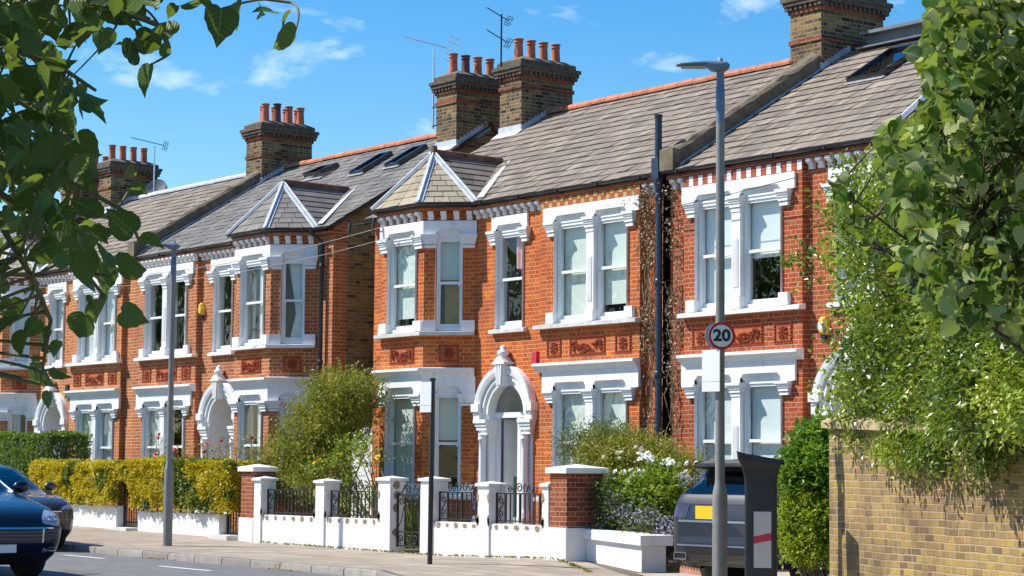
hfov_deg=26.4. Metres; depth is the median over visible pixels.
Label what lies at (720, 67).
lamp post
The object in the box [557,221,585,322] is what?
window
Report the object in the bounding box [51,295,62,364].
window
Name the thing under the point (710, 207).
window
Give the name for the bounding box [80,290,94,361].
window
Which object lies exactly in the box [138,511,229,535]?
garden wall
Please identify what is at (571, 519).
gate pier
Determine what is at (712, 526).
door
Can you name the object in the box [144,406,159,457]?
window
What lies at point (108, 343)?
window
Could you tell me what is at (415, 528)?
gladiolus clump
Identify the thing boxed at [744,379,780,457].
window
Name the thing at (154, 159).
tv aerial
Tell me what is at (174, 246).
lamp post
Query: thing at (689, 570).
edging
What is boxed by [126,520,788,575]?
garden ground
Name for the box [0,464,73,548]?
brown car
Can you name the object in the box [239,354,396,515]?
bush
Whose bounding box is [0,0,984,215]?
sky
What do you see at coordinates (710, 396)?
window
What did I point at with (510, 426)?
door
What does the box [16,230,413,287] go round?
overhead cable
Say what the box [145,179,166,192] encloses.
satellite dish
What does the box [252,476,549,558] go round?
garden wall
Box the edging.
[680,565,701,575]
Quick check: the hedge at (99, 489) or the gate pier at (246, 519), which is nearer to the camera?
the gate pier at (246, 519)
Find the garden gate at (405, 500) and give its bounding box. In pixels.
[396,484,420,547]
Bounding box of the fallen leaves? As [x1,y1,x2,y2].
[79,551,566,572]
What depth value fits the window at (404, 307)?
42.24 m
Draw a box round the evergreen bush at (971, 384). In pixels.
[771,144,1023,496]
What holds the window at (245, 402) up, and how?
in the terraced house at (256, 340)
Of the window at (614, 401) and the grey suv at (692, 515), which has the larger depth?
the window at (614, 401)
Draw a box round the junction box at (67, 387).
[65,385,69,401]
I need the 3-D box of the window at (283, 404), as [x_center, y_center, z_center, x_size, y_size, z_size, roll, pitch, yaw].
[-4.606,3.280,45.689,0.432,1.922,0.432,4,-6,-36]
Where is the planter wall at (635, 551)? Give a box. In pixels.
[583,528,672,571]
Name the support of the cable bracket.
attached to the terraced house at (504, 259)
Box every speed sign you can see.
[705,322,715,348]
[708,322,734,349]
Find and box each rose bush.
[146,431,265,511]
[301,429,414,548]
[560,422,714,563]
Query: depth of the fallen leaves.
34.34 m
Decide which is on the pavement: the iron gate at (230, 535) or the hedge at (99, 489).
the iron gate at (230, 535)
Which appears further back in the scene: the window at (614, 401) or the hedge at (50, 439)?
the hedge at (50, 439)
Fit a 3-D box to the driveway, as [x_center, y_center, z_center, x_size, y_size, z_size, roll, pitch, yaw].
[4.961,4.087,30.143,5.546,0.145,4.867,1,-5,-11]
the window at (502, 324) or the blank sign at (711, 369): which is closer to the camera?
the blank sign at (711, 369)
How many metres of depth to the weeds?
36.19 m
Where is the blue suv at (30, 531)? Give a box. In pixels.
[0,479,60,575]
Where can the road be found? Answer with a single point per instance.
(60, 563)
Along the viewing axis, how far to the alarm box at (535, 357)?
39.43 m
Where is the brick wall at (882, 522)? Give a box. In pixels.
[821,414,1023,575]
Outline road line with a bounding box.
[162,566,210,570]
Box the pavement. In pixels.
[65,526,628,575]
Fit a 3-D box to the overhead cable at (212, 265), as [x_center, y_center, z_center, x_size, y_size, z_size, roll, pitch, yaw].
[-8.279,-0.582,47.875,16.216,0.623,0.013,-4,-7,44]
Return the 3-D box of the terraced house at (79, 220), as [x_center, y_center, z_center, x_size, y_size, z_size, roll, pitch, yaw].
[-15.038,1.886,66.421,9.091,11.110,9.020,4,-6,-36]
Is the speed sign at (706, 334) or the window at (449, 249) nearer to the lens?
the speed sign at (706, 334)
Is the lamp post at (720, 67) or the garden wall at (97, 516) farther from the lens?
the garden wall at (97, 516)
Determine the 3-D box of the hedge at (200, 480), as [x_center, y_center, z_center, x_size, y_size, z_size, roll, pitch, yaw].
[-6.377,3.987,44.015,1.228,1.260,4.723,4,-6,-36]
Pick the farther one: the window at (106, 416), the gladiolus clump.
the window at (106, 416)
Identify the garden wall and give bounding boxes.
[71,504,123,527]
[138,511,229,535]
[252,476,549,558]
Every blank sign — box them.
[420,382,431,411]
[702,350,719,391]
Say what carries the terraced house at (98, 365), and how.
on the garden ground
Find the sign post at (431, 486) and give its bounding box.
[427,378,435,563]
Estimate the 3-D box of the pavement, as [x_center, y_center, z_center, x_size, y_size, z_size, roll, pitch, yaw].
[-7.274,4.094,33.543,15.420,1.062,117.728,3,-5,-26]
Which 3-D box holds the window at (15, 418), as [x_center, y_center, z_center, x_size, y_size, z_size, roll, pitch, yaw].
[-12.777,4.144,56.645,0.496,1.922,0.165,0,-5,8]
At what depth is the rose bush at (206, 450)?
45.11 m
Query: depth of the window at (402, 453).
41.97 m
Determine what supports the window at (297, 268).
in the terraced house at (256, 340)
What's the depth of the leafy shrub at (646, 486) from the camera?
33.16 m
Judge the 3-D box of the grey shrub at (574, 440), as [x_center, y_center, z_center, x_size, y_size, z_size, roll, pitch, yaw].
[1.477,3.220,36.218,1.342,2.418,2.215,4,-6,-36]
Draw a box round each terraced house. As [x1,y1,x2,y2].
[0,145,245,519]
[0,154,108,243]
[127,53,499,529]
[363,38,790,552]
[659,0,1023,569]
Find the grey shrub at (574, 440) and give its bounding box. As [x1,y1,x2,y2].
[541,410,657,498]
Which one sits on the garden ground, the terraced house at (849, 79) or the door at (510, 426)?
the terraced house at (849, 79)
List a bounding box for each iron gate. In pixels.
[105,484,144,530]
[208,490,240,539]
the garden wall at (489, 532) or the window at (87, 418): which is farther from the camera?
the window at (87, 418)
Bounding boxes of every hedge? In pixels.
[0,429,92,503]
[27,458,144,508]
[119,455,270,516]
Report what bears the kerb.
on the road
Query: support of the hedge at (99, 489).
on the garden ground
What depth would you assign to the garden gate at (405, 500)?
37.44 m
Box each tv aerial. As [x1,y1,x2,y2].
[130,137,168,191]
[403,36,459,128]
[486,7,513,81]
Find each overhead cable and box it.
[11,226,384,278]
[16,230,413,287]
[662,153,877,208]
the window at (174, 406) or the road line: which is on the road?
the road line
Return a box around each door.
[503,420,517,523]
[712,526,712,575]
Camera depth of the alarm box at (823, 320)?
33.64 m
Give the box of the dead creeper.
[607,176,686,531]
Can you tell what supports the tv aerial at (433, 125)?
attached to the terraced house at (256, 340)
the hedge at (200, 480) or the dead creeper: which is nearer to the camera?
the dead creeper
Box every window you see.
[8,411,26,466]
[11,298,29,365]
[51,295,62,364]
[77,409,91,459]
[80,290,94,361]
[98,408,111,460]
[100,287,114,360]
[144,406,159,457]
[147,280,162,356]
[166,405,182,487]
[169,277,185,354]
[215,271,230,351]
[240,400,260,460]
[243,261,262,345]
[279,399,302,490]
[281,259,304,343]
[388,393,412,493]
[390,239,414,333]
[434,392,460,493]
[436,237,462,330]
[498,231,521,328]
[556,387,584,465]
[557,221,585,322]
[596,386,625,465]
[597,215,625,319]
[698,381,730,478]
[699,200,730,311]
[744,193,779,307]
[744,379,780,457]
[839,182,873,298]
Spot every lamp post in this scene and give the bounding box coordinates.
[146,241,179,545]
[676,58,729,575]
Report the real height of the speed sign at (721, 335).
0.310 m
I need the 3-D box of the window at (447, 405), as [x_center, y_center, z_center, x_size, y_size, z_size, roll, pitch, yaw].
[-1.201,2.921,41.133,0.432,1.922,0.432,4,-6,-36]
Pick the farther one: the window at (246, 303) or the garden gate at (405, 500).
the window at (246, 303)
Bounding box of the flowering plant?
[580,465,681,567]
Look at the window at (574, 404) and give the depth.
38.79 m
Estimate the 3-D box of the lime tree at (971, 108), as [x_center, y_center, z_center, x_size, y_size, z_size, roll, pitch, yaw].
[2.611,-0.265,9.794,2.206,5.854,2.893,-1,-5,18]
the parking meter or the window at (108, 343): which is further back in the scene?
the window at (108, 343)
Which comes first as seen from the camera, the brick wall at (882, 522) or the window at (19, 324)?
the brick wall at (882, 522)
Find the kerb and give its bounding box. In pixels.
[56,543,402,575]
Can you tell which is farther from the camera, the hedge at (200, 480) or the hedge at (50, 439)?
the hedge at (50, 439)
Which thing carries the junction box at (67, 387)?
attached to the terraced house at (98, 365)
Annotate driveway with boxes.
[638,572,789,575]
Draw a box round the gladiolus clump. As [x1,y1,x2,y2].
[405,496,418,545]
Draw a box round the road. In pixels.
[0,550,342,575]
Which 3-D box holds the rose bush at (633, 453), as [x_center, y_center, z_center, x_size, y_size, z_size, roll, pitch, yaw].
[2.197,3.226,34.574,1.743,2.246,3.853,4,-6,-36]
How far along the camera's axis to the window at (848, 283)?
33.57 m
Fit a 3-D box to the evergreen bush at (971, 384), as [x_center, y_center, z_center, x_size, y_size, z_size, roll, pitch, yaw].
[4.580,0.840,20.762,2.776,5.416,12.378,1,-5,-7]
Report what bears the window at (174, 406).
in the terraced house at (256, 340)
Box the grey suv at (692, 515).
[673,458,829,575]
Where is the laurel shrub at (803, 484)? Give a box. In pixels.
[774,405,830,575]
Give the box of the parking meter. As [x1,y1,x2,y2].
[737,451,784,575]
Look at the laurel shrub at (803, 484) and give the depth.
25.23 m
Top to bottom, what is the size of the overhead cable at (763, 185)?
0.613 m
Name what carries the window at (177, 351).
in the terraced house at (256, 340)
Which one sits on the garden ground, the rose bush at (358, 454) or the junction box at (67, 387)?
the rose bush at (358, 454)
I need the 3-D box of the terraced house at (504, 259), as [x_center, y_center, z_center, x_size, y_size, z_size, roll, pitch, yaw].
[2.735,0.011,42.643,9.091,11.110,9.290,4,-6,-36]
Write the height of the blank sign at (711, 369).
0.465 m
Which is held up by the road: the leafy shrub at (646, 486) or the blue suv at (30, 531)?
the blue suv at (30, 531)
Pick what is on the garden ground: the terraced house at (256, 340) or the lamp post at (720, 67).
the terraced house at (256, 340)
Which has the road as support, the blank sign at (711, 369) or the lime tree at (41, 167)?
the lime tree at (41, 167)
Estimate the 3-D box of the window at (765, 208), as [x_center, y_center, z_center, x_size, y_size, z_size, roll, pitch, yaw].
[4.062,-0.589,34.864,0.150,1.802,0.906,4,-6,-36]
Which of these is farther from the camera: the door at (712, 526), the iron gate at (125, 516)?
the iron gate at (125, 516)
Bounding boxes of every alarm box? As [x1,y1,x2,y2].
[198,303,205,317]
[532,351,539,363]
[818,316,830,339]
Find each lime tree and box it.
[0,0,299,409]
[823,0,1023,354]
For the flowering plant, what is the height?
1.581 m
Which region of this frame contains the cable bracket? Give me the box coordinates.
[347,218,375,238]
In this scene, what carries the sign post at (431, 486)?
on the pavement
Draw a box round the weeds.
[259,540,592,571]
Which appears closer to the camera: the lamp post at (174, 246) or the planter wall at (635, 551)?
the planter wall at (635, 551)
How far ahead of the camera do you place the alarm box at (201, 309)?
49.62 m
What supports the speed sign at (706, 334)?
attached to the lamp post at (720, 67)
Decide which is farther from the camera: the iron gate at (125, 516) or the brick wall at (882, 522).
the iron gate at (125, 516)
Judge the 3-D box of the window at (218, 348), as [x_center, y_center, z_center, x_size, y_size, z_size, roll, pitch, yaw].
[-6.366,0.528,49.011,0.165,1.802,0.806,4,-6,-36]
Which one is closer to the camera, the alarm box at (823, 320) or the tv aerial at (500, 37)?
the alarm box at (823, 320)
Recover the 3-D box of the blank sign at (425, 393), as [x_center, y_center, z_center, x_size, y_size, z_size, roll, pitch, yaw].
[-1.301,1.656,33.161,0.240,0.460,0.032,-4,-7,43]
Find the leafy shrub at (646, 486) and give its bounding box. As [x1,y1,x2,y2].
[591,452,693,556]
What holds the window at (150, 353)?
in the terraced house at (256, 340)
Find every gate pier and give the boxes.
[238,464,278,541]
[545,464,608,560]
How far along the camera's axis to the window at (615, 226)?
38.08 m
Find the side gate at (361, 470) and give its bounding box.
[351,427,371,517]

